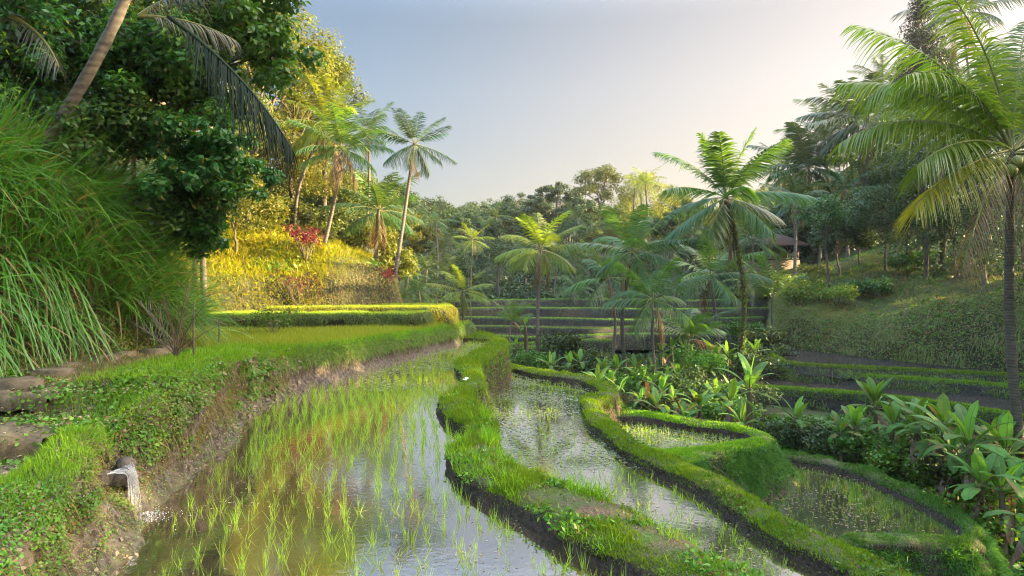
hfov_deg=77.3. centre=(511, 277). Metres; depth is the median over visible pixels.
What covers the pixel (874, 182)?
broadleaf tree
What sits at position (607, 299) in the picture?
terrace turf
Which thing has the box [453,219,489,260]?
broadleaf tree
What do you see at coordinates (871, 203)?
broadleaf tree
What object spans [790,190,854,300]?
broadleaf tree
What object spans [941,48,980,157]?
conical tree
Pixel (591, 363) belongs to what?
shrub
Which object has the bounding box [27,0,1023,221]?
sky
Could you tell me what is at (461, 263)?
broadleaf tree
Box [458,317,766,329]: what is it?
terrace bund
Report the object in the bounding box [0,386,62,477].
steps
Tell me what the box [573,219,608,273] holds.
coconut palm
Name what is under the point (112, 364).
path turf
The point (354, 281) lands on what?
cliff leaves
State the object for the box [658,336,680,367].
banana plant
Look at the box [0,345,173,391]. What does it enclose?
path
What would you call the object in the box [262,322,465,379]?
hanging grass
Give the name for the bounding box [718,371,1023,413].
water
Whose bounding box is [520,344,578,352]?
terrace turf
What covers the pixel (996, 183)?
broadleaf tree
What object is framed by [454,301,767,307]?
wall grass
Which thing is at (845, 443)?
shrub
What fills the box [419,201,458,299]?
coconut palm
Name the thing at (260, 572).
rice seedling
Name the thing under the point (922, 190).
broadleaf tree
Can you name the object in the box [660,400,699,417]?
banana plant
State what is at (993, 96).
coconut palm
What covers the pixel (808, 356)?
water
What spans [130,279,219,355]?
clump
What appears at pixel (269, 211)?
broadleaf tree
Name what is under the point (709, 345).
banana plant
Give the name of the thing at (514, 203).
broadleaf tree
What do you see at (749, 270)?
coconut palm
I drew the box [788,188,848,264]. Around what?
coconut palm
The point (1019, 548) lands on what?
banana plant
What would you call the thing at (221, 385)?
bank moss
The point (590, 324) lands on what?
wall grass
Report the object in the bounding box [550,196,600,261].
broadleaf tree
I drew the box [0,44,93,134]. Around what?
broadleaf tree
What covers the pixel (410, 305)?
field rice
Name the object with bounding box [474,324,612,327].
water
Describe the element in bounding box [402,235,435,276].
broadleaf tree
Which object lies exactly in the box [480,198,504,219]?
broadleaf tree
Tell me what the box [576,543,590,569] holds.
rice seedling
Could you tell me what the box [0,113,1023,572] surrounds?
ground
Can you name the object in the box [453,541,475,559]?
rice seedling
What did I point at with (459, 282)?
coconut palm
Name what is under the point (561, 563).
rice seedling
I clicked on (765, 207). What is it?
coconut palm
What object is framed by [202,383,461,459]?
rice
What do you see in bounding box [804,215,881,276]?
broadleaf tree
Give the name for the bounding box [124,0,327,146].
broadleaf tree
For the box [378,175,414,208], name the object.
broadleaf tree
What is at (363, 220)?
coconut palm
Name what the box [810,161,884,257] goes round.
coconut palm
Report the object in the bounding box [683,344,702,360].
banana plant
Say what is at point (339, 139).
coconut palm
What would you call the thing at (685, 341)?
banana plant
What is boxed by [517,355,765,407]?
valley grass
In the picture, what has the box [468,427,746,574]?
leaf litter
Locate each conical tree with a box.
[881,0,1005,230]
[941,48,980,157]
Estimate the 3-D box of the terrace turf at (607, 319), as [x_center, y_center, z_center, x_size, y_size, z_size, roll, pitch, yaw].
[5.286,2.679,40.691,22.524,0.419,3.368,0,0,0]
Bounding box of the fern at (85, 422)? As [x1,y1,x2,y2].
[76,417,112,429]
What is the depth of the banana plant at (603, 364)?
23.53 m
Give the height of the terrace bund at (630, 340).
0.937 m
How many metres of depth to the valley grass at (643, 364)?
28.41 m
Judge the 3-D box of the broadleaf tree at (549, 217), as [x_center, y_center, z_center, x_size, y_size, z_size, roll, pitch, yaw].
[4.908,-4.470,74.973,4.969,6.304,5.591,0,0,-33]
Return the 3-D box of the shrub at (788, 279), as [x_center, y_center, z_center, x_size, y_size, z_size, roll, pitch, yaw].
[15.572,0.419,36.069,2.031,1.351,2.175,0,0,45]
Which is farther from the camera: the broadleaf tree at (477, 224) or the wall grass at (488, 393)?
the broadleaf tree at (477, 224)
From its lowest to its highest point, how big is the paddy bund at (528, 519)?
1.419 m
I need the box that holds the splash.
[139,507,182,529]
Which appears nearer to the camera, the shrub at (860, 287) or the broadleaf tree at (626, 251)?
the shrub at (860, 287)
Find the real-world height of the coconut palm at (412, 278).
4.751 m
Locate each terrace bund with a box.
[195,314,423,328]
[265,306,455,325]
[433,299,769,308]
[457,307,768,320]
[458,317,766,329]
[463,325,473,335]
[475,324,765,334]
[499,333,765,349]
[509,339,611,354]
[520,346,581,356]
[720,386,1023,447]
[765,368,1023,399]
[770,352,1023,383]
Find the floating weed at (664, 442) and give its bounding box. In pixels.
[625,424,727,448]
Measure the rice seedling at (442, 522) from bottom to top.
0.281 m
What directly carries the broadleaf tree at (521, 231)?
on the ground at (388, 297)
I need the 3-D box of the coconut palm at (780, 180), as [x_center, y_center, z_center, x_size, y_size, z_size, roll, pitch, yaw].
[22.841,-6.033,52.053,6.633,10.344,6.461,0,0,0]
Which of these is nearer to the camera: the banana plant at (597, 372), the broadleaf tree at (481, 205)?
the banana plant at (597, 372)
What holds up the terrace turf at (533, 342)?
on the terrace bund at (597, 345)
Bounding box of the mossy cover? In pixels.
[767,267,1023,371]
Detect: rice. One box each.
[190,321,446,347]
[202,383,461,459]
[208,309,429,315]
[269,302,452,308]
[306,337,488,394]
[494,373,793,575]
[621,419,735,447]
[768,462,949,534]
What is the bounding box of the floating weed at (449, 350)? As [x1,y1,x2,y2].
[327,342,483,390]
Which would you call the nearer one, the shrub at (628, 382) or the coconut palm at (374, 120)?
the shrub at (628, 382)
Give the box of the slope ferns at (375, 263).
[180,218,385,273]
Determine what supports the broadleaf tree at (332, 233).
on the ground at (388, 297)
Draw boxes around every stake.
[193,303,194,355]
[218,319,219,341]
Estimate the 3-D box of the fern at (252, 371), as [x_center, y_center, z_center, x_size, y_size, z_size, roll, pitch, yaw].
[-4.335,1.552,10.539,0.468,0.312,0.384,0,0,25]
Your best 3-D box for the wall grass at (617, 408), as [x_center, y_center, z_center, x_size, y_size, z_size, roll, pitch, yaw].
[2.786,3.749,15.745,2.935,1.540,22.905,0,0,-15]
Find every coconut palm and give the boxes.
[8,0,298,186]
[277,73,375,227]
[286,102,394,244]
[320,171,423,260]
[339,102,402,250]
[368,108,457,281]
[397,256,431,302]
[398,270,446,303]
[398,281,427,302]
[403,246,455,302]
[413,278,459,304]
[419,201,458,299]
[421,234,463,296]
[424,254,472,302]
[425,264,492,320]
[431,224,468,282]
[445,238,484,292]
[454,222,492,320]
[471,214,504,282]
[478,250,520,297]
[480,202,513,254]
[488,225,522,273]
[494,211,592,367]
[494,299,533,341]
[508,238,548,291]
[542,249,576,294]
[549,270,594,304]
[557,202,595,259]
[557,246,593,294]
[562,239,656,357]
[564,203,688,375]
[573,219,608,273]
[591,208,629,254]
[601,251,716,391]
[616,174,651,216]
[623,166,665,260]
[642,309,737,370]
[648,230,696,289]
[651,127,817,376]
[654,229,773,351]
[660,196,714,269]
[660,270,696,301]
[674,217,714,272]
[700,223,723,272]
[714,208,801,306]
[716,197,757,228]
[721,263,765,322]
[741,190,774,206]
[744,249,808,324]
[746,111,869,261]
[749,182,790,222]
[750,137,839,256]
[760,168,827,276]
[772,100,864,192]
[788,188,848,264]
[791,77,881,199]
[794,72,945,235]
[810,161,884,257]
[813,128,896,189]
[825,0,1023,500]
[847,54,905,170]
[859,65,905,225]
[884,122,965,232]
[889,0,1023,205]
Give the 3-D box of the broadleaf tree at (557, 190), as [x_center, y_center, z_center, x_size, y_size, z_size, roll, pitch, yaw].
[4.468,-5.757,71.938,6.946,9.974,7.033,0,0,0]
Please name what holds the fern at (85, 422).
on the bank turf at (223, 350)
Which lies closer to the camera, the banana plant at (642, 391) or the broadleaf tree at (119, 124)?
the broadleaf tree at (119, 124)
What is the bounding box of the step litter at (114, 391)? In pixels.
[0,378,171,473]
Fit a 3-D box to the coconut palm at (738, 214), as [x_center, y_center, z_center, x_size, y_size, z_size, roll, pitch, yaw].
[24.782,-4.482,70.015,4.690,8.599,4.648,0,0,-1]
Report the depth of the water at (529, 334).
36.89 m
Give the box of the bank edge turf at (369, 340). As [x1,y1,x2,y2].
[261,321,464,357]
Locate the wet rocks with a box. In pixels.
[97,456,149,511]
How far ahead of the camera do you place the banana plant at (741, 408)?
16.39 m
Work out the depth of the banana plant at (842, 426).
16.57 m
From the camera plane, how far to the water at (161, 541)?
6.29 m
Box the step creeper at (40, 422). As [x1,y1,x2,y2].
[0,374,177,466]
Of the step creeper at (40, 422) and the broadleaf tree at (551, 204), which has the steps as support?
the step creeper at (40, 422)
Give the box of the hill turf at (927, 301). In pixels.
[796,296,1022,326]
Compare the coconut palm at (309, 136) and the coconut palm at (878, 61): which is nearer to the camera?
the coconut palm at (309, 136)
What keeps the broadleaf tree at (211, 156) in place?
on the ground at (388, 297)
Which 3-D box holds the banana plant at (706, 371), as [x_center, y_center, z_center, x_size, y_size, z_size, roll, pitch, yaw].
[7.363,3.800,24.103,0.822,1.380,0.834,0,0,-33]
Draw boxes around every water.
[109,342,618,575]
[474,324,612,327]
[490,373,828,575]
[493,332,737,336]
[516,316,630,318]
[620,423,735,448]
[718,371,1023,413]
[764,463,960,538]
[779,348,1000,371]
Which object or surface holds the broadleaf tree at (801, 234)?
on the ground at (388, 297)
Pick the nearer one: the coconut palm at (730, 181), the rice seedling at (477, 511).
the rice seedling at (477, 511)
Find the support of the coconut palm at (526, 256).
on the ground at (388, 297)
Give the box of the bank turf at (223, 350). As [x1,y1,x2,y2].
[0,340,297,541]
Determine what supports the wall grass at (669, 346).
on the terrace bund at (630, 340)
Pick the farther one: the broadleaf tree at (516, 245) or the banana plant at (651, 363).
the broadleaf tree at (516, 245)
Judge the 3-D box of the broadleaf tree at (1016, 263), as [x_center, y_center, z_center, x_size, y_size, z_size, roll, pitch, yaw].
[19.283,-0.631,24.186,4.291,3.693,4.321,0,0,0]
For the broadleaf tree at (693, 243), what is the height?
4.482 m
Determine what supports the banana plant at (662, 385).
on the ground at (388, 297)
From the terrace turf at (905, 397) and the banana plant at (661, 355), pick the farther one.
the banana plant at (661, 355)
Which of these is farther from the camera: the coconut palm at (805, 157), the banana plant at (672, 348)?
the coconut palm at (805, 157)
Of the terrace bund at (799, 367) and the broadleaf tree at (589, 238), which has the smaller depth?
the terrace bund at (799, 367)
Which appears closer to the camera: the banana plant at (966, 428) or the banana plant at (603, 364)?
the banana plant at (966, 428)
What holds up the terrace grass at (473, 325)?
on the terrace bund at (466, 330)
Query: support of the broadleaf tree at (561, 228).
on the ground at (388, 297)
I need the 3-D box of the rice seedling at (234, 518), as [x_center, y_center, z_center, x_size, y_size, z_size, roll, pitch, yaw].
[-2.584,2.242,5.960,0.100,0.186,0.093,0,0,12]
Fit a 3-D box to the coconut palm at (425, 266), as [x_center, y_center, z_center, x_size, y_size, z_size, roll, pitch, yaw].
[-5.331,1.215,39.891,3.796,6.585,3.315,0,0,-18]
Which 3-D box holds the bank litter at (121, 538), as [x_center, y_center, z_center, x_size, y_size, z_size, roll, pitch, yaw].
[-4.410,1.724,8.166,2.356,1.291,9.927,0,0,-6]
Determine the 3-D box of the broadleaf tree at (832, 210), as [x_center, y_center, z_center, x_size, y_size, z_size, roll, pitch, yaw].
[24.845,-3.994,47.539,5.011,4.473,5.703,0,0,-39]
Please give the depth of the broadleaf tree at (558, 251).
57.80 m
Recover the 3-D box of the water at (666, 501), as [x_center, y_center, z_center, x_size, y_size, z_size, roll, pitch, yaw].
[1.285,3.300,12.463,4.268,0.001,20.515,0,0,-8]
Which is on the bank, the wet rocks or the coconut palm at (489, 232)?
the wet rocks
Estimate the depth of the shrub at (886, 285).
31.26 m
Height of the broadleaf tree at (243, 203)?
9.769 m
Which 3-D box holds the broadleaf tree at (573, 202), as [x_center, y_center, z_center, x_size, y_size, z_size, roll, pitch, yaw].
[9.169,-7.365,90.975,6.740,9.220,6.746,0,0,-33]
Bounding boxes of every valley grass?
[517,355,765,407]
[533,353,743,373]
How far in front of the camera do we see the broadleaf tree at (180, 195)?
11.28 m
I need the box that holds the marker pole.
[645,376,649,401]
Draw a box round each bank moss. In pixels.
[0,347,292,575]
[0,369,213,575]
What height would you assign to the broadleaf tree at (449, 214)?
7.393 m
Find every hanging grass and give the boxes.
[0,345,294,575]
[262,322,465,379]
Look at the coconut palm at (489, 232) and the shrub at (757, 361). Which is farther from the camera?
the coconut palm at (489, 232)
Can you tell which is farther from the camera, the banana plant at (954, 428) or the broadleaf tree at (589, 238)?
the broadleaf tree at (589, 238)
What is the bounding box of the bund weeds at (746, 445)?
[621,408,761,476]
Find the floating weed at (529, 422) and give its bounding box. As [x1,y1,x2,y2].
[492,373,639,469]
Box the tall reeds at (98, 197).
[0,61,262,355]
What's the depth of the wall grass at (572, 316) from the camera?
43.12 m
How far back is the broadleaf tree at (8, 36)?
10.85 m
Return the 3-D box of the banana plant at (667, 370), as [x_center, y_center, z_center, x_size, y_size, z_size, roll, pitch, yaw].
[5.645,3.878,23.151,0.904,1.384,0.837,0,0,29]
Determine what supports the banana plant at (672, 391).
on the ground at (388, 297)
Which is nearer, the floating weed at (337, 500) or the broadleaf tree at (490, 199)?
the floating weed at (337, 500)
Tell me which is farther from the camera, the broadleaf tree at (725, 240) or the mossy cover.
the broadleaf tree at (725, 240)
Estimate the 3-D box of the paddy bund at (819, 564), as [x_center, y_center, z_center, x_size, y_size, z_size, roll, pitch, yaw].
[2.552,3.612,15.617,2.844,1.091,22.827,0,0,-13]
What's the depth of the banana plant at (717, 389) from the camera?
20.50 m
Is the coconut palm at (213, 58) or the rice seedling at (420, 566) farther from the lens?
the coconut palm at (213, 58)
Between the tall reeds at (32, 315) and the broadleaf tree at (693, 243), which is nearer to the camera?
the tall reeds at (32, 315)
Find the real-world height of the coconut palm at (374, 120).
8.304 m
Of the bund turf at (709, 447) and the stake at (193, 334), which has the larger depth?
the bund turf at (709, 447)
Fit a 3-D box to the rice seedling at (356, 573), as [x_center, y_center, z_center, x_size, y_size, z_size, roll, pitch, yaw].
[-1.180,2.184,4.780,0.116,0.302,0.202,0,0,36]
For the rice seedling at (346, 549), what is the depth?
5.21 m
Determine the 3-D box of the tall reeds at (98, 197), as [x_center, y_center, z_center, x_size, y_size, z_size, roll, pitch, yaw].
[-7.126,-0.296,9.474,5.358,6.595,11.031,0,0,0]
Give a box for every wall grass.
[0,190,192,368]
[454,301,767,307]
[459,310,752,318]
[473,320,764,325]
[476,329,762,334]
[477,352,513,453]
[511,344,611,356]
[600,336,738,350]
[601,390,625,423]
[640,409,801,498]
[723,396,980,434]
[768,362,1023,384]
[768,371,1023,399]
[866,483,1017,575]
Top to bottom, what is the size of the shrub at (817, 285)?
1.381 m
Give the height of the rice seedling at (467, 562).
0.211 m
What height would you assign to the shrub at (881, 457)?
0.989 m
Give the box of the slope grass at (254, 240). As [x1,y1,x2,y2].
[155,215,403,336]
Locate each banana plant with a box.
[508,336,522,363]
[516,316,533,352]
[533,350,564,369]
[558,350,581,372]
[571,348,590,373]
[583,363,615,378]
[590,356,615,375]
[603,354,631,377]
[603,369,624,391]
[605,376,636,404]
[623,354,651,390]
[631,364,655,393]
[631,387,652,409]
[632,386,671,412]
[644,372,668,390]
[647,357,665,380]
[647,374,678,401]
[651,342,670,365]
[657,365,674,393]
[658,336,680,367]
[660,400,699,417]
[661,384,691,415]
[668,357,688,382]
[669,363,688,403]
[674,339,694,360]
[675,389,719,419]
[681,360,694,375]
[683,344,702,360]
[696,337,722,375]
[697,361,715,381]
[698,377,729,420]
[702,342,726,375]
[708,375,752,422]
[716,340,736,373]
[716,352,782,427]
[718,398,766,426]
[731,338,753,358]
[747,340,772,355]
[772,396,826,449]
[822,405,882,463]
[824,410,864,461]
[840,376,904,452]
[852,429,890,466]
[866,399,911,469]
[884,431,922,479]
[886,395,945,471]
[895,404,960,487]
[904,393,978,487]
[910,400,1023,507]
[916,422,986,502]
[942,447,1022,519]
[952,448,1023,557]
[957,412,1023,515]
[974,417,1023,494]
[982,477,1023,568]
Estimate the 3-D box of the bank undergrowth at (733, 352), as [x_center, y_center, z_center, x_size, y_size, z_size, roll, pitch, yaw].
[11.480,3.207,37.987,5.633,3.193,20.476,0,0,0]
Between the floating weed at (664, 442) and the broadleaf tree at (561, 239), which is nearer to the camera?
the floating weed at (664, 442)
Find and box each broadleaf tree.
[0,0,94,48]
[0,0,159,130]
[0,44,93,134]
[12,0,232,168]
[33,82,189,173]
[90,0,289,151]
[93,45,251,175]
[114,168,241,247]
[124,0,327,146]
[133,107,285,202]
[144,128,262,311]
[152,195,232,261]
[196,0,345,226]
[201,156,269,205]
[202,122,341,202]
[226,152,294,251]
[227,8,351,201]
[240,191,320,228]
[264,161,365,210]
[266,103,352,203]
[272,51,372,217]
[300,168,398,215]
[300,224,338,239]
[311,205,384,241]
[336,221,402,252]
[369,240,419,280]
[375,194,408,209]
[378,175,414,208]
[380,208,437,281]
[399,192,426,216]
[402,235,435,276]
[408,212,456,273]
[417,195,446,208]
[417,200,436,215]
[419,197,453,246]
[429,202,469,253]
[432,252,470,290]
[441,250,474,267]
[445,211,476,269]
[446,211,491,255]
[453,202,481,219]
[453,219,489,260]
[465,201,486,237]
[473,204,489,247]
[473,237,519,279]
[480,194,525,229]
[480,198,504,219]
[483,216,518,278]
[502,192,527,241]
[506,206,539,240]
[511,240,537,259]
[514,214,554,247]
[517,192,554,215]
[521,181,581,252]
[521,254,553,294]
[528,213,567,238]
[536,233,570,275]
[537,230,568,248]
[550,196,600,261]
[552,214,589,257]
[555,248,592,282]
[557,196,598,233]
[565,163,628,254]
[582,229,620,257]
[593,256,622,277]
[598,202,644,261]
[605,170,676,250]
[612,240,645,262]
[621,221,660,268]
[643,211,675,269]
[647,217,679,285]
[650,196,681,257]
[654,184,691,210]
[669,223,722,263]
[673,236,719,268]
[679,198,713,265]
[704,225,747,272]
[717,236,749,265]
[734,184,771,212]
[757,207,818,253]
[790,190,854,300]
[802,197,882,244]
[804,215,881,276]
[826,172,863,195]
[840,210,896,264]
[841,177,928,270]
[848,186,907,227]
[857,167,966,234]
[865,132,994,278]
[865,197,958,270]
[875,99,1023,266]
[890,111,1023,285]
[893,198,1004,280]
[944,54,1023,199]
[953,211,1023,281]
[954,155,1023,199]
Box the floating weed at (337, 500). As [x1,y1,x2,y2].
[119,390,571,575]
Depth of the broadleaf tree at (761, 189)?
88.28 m
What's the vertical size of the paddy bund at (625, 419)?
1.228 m
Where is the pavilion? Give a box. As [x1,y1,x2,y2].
[730,234,809,297]
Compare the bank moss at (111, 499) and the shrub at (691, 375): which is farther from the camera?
the shrub at (691, 375)
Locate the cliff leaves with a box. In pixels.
[299,261,400,305]
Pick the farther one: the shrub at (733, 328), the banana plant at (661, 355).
the shrub at (733, 328)
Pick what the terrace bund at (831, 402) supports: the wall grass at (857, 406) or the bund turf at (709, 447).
the wall grass at (857, 406)
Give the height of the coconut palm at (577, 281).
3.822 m
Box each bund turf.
[620,407,777,470]
[781,449,991,561]
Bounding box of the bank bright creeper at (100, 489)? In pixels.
[9,347,273,532]
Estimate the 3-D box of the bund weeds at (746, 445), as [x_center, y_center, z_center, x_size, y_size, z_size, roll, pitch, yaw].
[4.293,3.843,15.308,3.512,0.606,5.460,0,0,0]
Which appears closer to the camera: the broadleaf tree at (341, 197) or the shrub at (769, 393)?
the shrub at (769, 393)
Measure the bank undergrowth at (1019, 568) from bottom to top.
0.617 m
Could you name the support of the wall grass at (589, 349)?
on the terrace bund at (597, 345)
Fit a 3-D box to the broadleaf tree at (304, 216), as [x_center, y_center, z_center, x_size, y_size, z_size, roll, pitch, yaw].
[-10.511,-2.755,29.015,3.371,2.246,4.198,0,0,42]
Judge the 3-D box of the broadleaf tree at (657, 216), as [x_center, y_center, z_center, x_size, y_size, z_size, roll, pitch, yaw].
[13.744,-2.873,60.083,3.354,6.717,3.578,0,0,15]
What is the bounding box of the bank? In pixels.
[0,336,462,575]
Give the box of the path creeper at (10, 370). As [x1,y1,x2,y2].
[0,342,203,426]
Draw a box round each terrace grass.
[197,310,434,328]
[264,303,460,332]
[463,320,476,335]
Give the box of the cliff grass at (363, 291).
[296,263,402,306]
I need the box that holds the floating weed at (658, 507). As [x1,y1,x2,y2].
[529,454,820,575]
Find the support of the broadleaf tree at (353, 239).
on the ground at (388, 297)
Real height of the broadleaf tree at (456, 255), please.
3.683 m
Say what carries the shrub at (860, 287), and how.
on the ground at (388, 297)
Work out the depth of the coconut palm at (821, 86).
52.93 m
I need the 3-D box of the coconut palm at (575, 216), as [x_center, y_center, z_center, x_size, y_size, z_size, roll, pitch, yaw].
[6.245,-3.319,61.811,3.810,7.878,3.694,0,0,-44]
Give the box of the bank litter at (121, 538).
[0,346,308,572]
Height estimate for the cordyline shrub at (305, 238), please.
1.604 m
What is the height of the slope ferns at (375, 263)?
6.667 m
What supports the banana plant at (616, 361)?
on the ground at (388, 297)
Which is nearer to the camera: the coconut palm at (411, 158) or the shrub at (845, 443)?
the shrub at (845, 443)
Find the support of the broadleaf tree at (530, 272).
on the ground at (388, 297)
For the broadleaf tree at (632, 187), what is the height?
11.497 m
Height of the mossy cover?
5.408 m
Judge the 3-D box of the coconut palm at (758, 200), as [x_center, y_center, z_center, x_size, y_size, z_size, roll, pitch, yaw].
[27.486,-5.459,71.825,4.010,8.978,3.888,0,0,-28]
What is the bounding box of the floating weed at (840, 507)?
[770,474,957,536]
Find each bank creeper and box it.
[0,345,282,575]
[0,372,211,575]
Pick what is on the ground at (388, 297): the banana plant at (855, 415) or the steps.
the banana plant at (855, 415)
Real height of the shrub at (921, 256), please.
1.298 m
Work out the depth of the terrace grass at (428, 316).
19.13 m
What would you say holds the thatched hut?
on the ground at (388, 297)
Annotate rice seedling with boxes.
[184,507,197,526]
[208,494,227,511]
[213,540,231,558]
[229,511,240,523]
[233,549,248,568]
[237,462,253,473]
[252,563,272,575]
[262,499,276,520]
[264,529,275,546]
[273,542,288,558]
[279,543,291,561]
[301,549,317,565]
[318,529,328,550]
[324,524,341,542]
[337,492,345,509]
[342,535,353,559]
[346,557,366,575]
[353,549,367,569]
[359,545,388,567]
[368,519,378,539]
[391,561,400,575]
[407,526,417,543]
[410,555,433,571]
[416,499,426,518]
[423,474,435,496]
[425,487,434,499]
[434,508,446,530]
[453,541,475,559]
[455,506,464,520]
[457,548,480,570]
[474,502,482,520]
[489,504,497,519]
[534,551,546,574]
[547,550,572,571]
[565,539,572,558]
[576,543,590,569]
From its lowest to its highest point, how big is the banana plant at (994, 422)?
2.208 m
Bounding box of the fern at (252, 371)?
[243,363,261,381]
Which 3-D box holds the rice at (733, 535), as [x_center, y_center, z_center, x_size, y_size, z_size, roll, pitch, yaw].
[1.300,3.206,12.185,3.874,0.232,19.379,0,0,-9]
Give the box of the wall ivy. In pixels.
[0,196,192,368]
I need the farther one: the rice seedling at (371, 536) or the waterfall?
the waterfall
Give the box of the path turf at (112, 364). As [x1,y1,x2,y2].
[0,345,203,460]
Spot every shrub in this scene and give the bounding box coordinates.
[242,306,301,332]
[276,272,322,304]
[279,223,325,261]
[375,266,398,285]
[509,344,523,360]
[511,347,554,368]
[535,330,587,370]
[565,347,614,374]
[595,366,652,399]
[625,388,684,413]
[644,363,706,401]
[668,345,734,387]
[676,374,731,417]
[692,394,773,423]
[724,318,768,342]
[731,350,788,379]
[732,326,786,349]
[738,378,783,411]
[745,342,798,362]
[753,414,810,447]
[780,273,809,292]
[780,286,816,305]
[794,261,834,280]
[798,279,834,302]
[799,415,861,455]
[811,282,860,305]
[821,425,904,464]
[842,279,872,300]
[858,275,895,298]
[862,439,938,483]
[882,252,919,275]
[886,421,965,457]
[898,248,934,269]
[905,447,963,497]
[943,452,1023,501]
[943,485,1023,551]
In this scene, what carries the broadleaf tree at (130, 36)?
on the ground at (388, 297)
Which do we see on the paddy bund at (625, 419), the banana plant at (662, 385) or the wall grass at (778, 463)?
the wall grass at (778, 463)
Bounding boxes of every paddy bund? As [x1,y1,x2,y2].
[436,335,741,575]
[511,367,903,575]
[620,411,798,500]
[786,453,996,575]
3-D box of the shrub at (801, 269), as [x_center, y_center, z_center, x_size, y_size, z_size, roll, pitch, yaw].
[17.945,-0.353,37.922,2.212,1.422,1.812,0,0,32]
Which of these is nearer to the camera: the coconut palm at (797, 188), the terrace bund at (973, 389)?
the terrace bund at (973, 389)
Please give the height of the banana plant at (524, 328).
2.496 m
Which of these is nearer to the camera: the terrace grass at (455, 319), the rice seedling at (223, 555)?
the rice seedling at (223, 555)
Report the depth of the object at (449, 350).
15.42 m
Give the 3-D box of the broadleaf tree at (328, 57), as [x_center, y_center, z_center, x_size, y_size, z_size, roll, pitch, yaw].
[-10.694,-7.328,30.748,6.434,11.203,5.583,0,0,-24]
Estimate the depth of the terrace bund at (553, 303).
45.80 m
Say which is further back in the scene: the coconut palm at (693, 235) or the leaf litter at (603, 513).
the coconut palm at (693, 235)
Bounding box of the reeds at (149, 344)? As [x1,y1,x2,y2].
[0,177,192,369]
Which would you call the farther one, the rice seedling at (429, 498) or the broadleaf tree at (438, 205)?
the broadleaf tree at (438, 205)
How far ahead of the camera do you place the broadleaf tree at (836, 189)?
63.01 m
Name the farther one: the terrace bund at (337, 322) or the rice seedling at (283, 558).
the terrace bund at (337, 322)
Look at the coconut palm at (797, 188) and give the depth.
41.92 m
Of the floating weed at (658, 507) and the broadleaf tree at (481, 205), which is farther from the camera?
the broadleaf tree at (481, 205)
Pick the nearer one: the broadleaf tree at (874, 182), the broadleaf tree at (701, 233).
the broadleaf tree at (874, 182)
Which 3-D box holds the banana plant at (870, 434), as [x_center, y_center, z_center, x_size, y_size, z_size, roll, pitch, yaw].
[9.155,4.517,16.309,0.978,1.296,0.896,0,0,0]
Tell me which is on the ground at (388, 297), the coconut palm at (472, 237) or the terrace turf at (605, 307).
the coconut palm at (472, 237)
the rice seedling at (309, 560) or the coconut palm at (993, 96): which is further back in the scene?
the coconut palm at (993, 96)
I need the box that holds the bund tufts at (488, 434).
[442,394,702,572]
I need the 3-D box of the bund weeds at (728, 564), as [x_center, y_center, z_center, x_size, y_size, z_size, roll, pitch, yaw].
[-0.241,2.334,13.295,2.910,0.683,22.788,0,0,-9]
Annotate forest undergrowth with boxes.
[20,114,342,244]
[287,179,856,302]
[864,189,1023,278]
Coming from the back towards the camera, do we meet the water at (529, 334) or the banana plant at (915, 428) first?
the water at (529, 334)
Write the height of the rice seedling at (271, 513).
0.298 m
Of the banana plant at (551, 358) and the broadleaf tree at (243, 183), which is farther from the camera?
the banana plant at (551, 358)
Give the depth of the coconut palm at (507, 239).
59.99 m
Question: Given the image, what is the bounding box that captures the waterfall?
[107,462,141,514]
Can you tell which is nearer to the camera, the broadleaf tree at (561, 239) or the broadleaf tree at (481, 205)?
the broadleaf tree at (561, 239)
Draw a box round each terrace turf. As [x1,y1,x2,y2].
[439,298,765,302]
[455,306,768,310]
[460,316,763,322]
[475,323,765,331]
[497,331,736,338]
[509,338,610,346]
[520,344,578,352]
[712,384,1023,424]
[767,367,1023,389]
[769,349,1023,376]
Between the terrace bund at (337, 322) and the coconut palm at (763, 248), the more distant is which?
the coconut palm at (763, 248)
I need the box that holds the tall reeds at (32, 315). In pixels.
[0,244,142,376]
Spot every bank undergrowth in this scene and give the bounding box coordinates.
[509,351,741,373]
[665,349,767,369]
[710,412,1023,575]
[1005,562,1023,575]
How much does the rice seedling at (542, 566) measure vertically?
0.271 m
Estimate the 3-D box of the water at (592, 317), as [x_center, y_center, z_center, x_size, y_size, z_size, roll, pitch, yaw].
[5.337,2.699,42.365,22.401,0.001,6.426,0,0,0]
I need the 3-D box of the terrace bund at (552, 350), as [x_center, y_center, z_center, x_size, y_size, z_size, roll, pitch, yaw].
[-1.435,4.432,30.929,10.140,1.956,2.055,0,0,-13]
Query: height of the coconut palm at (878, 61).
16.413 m
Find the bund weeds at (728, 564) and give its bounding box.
[438,334,763,575]

